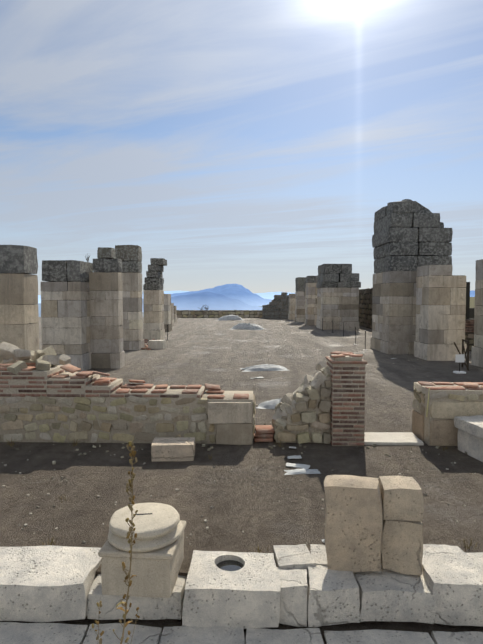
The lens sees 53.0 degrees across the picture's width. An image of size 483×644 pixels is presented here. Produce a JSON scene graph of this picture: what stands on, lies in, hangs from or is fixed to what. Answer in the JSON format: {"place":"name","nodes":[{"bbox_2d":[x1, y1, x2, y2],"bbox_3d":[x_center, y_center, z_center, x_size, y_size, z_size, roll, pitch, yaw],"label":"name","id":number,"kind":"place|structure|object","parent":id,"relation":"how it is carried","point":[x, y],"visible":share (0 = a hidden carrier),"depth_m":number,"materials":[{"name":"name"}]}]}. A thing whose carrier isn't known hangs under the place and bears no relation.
{"place":"outdoors","nodes":[
{"label":"outdoors","id":0,"kind":"place"},
{"bbox_2d":[0,245,38,363],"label":"pier","id":1,"kind":"structure","parent":0,"point":[19,320],"depth_m":10.58,"materials":[{"name":"stone"}]},
{"bbox_2d":[89,247,124,368],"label":"pier","id":2,"kind":"structure","parent":0,"point":[106,309],"depth_m":17.25,"materials":[{"name":"stone"}]},
{"bbox_2d":[38,291,294,302],"bbox_3d":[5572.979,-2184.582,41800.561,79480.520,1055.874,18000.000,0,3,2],"label":"hills","id":3,"kind":"structure","parent":0,"point":[268,295],"depth_m":39135.19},
{"bbox_2d":[164,294,171,331],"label":"pier","id":4,"kind":"structure","parent":0,"point":[167,308],"depth_m":36.14,"materials":[{"name":"stone"}]},
{"bbox_2d":[171,303,174,325],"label":"pier","id":5,"kind":"structure","parent":0,"point":[172,315],"depth_m":43.62,"materials":[{"name":"stone"}]},
{"bbox_2d":[174,306,176,321],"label":"pier","id":6,"kind":"structure","parent":0,"point":[175,314],"depth_m":50.64,"materials":[{"name":"stone"}]},
{"bbox_2d":[142,292,261,311],"bbox_3d":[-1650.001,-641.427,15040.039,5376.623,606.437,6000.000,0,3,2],"label":"mountain ridge","id":7,"kind":"structure","parent":0,"point":[210,300],"depth_m":13465.77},
{"bbox_2d":[171,284,271,305],"bbox_3d":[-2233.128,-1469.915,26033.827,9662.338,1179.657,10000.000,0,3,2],"label":"mountain peak","id":8,"kind":"structure","parent":0,"point":[241,293],"depth_m":23802.89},
{"bbox_2d":[182,550,280,628],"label":"stone block","id":9,"kind":"structure","parent":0,"point":[247,595],"depth_m":4.11,"materials":[{"name":"beige stone"}]},
{"bbox_2d":[216,560,243,570],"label":"basin water","id":10,"kind":"structure","parent":9,"relation":"in","point":[229,565],"depth_m":4.54,"materials":[{"name":"grey liquid"}]},
{"bbox_2d":[0,303,482,643],"bbox_3d":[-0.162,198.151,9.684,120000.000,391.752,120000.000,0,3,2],"label":"ground","id":11,"kind":"structure","parent":0,"point":[260,519],"depth_m":7.11,"materials":[{"name":"soil"}]},
{"bbox_2d":[41,260,92,371],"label":"pier","id":12,"kind":"structure","parent":11,"relation":"on","point":[65,316],"depth_m":16.42,"materials":[{"name":"stone"}]},
{"bbox_2d":[85,253,208,313],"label":"bare shrubs","id":13,"kind":"object","parent":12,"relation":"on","point":[87,258],"visible":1,"depth_m":60.61,"materials":[{"name":"brown plant"}]},
{"bbox_2d":[0,342,255,444],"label":"cross wall","id":14,"kind":"structure","parent":11,"relation":"on","point":[45,396],"depth_m":8.38,"materials":[{"name":"beige stone"}]},
{"bbox_2d":[115,245,143,349],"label":"pier","id":15,"kind":"structure","parent":11,"relation":"on","point":[130,256],"depth_m":23.32,"materials":[{"name":"stone"}]},
{"bbox_2d":[143,258,166,339],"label":"pier","id":16,"kind":"structure","parent":11,"relation":"on","point":[153,307],"depth_m":29.09,"materials":[{"name":"stone"}]},
{"bbox_2d":[148,340,194,461],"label":"loose blocks","id":17,"kind":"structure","parent":11,"relation":"on","point":[174,449],"depth_m":7.46,"materials":[{"name":"stone"}]},
{"bbox_2d":[176,292,288,317],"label":"stone wall","id":18,"kind":"structure","parent":11,"relation":"on","point":[277,306],"depth_m":61.90,"materials":[{"name":"stone"}]},
{"bbox_2d":[0,320,475,544],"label":"pebbles","id":19,"kind":"object","parent":11,"relation":"on","point":[302,466],"visible":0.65,"depth_m":7.54,"materials":[{"name":"stone"}]},
{"bbox_2d":[0,544,482,626],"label":"stone blocks","id":20,"kind":"structure","parent":11,"relation":"on","point":[44,584],"depth_m":4.18,"materials":[{"name":"beige stone"}]},
{"bbox_2d":[98,503,185,597],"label":"pedestal column","id":21,"kind":"structure","parent":20,"relation":"on","point":[157,554],"depth_m":4.13,"materials":[{"name":"stone"}]},
{"bbox_2d":[324,475,423,574],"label":"stone blocks","id":22,"kind":"structure","parent":20,"relation":"on","point":[373,524],"depth_m":4.33,"materials":[{"name":"stone"}]},
{"bbox_2d":[164,318,365,349],"bbox_3d":[0.540,0.533,30.627,12.619,0.945,14.476,0,3,2],"label":"rope barrier","id":23,"kind":"object","parent":11,"relation":"on","point":[343,324],"visible":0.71,"depth_m":28.89,"materials":[{"name":"black metal"}]},
{"bbox_2d":[218,314,324,542],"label":"stone slabs","id":24,"kind":"structure","parent":11,"relation":"on","point":[270,404],"depth_m":16.79,"materials":[{"name":"white stone"}]},
{"bbox_2d":[254,351,366,445],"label":"ruined wall","id":25,"kind":"structure","parent":11,"relation":"on","point":[325,404],"depth_m":8.29,"materials":[{"name":"beige stone"}]},
{"bbox_2d":[316,264,360,329],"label":"pier","id":26,"kind":"structure","parent":11,"relation":"on","point":[338,286],"depth_m":38.62,"materials":[{"name":"stone"}]},
{"bbox_2d":[364,432,423,444],"bbox_3d":[2.614,2.072,8.589,1.031,0.066,0.628,0,3,2],"label":"door threshold","id":27,"kind":"object","parent":11,"relation":"on","point":[392,438],"depth_m":8.51,"materials":[{"name":"stone"}]},
{"bbox_2d":[370,199,452,353],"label":"pier","id":28,"kind":"structure","parent":11,"relation":"on","point":[409,236],"depth_m":21.55,"materials":[{"name":"stone"}]},
{"bbox_2d":[358,282,473,350],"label":"stone wall","id":29,"kind":"structure","parent":11,"relation":"on","point":[365,308],"depth_m":39.38,"materials":[{"name":"stone"}]},
{"bbox_2d":[412,381,482,445],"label":"cross wall","id":30,"kind":"structure","parent":11,"relation":"on","point":[438,407],"depth_m":8.20,"materials":[{"name":"stone"}]},
{"bbox_2d":[453,354,465,373],"bbox_3d":[7.304,1.398,16.211,0.340,0.635,0.260,0,3,2],"label":"info sign","id":31,"kind":"object","parent":11,"relation":"on","point":[459,358],"visible":1,"depth_m":16.18,"materials":[{"name":"white metal"}]},
{"bbox_2d":[453,339,469,370],"bbox_3d":[7.870,1.168,17.103,0.461,1.032,1.103,2,4,39],"label":"timber barrier","id":32,"kind":"object","parent":11,"relation":"on","point":[466,364],"visible":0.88,"depth_m":16.85,"materials":[{"name":"brown wood"}]},
{"bbox_2d":[454,415,482,461],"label":"stone block","id":33,"kind":"structure","parent":11,"relation":"on","point":[470,435],"depth_m":7.71,"materials":[{"name":"stone"}]},
{"bbox_2d":[0,622,482,643],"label":"pavement","id":34,"kind":"structure","parent":0,"point":[33,633],"depth_m":4.00,"materials":[{"name":"stone"}]},
{"bbox_2d":[5,439,481,643],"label":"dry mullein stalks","id":35,"kind":"object","parent":34,"relation":"on","point":[131,529],"visible":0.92,"depth_m":3.09,"materials":[{"name":"brown plant"}]},
{"bbox_2d":[0,0,482,294],"label":"sky","id":36,"kind":"structure","parent":0,"point":[255,145],"materials":[{"name":"blue"}]},
{"bbox_2d":[288,294,294,319],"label":"pier","id":37,"kind":"structure","parent":0,"point":[291,314],"depth_m":55.76,"materials":[{"name":"stone"}]},
{"bbox_2d":[295,277,305,321],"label":"pier","id":38,"kind":"structure","parent":0,"point":[300,287],"depth_m":50.73,"materials":[{"name":"stone"}]},
{"bbox_2d":[305,276,316,324],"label":"pier","id":39,"kind":"structure","parent":0,"point":[311,303],"depth_m":44.74,"materials":[{"name":"stone"}]},
{"bbox_2d":[414,265,466,360],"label":"pier","id":40,"kind":"structure","parent":0,"point":[440,306],"depth_m":19.41,"materials":[{"name":"stone"}]},
{"bbox_2d":[470,290,474,296],"bbox_3d":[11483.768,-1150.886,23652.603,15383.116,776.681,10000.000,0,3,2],"label":"mountain","id":41,"kind":"structure","parent":0,"point":[472,293],"depth_m":22025.74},
{"bbox_2d":[470,297,475,307],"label":"hillside","id":42,"kind":"structure","parent":0,"point":[472,302],"depth_m":138.52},
{"bbox_2d":[471,259,482,367],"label":"pier","id":43,"kind":"structure","parent":0,"point":[477,354],"depth_m":17.81,"materials":[{"name":"stone"}]}
]}

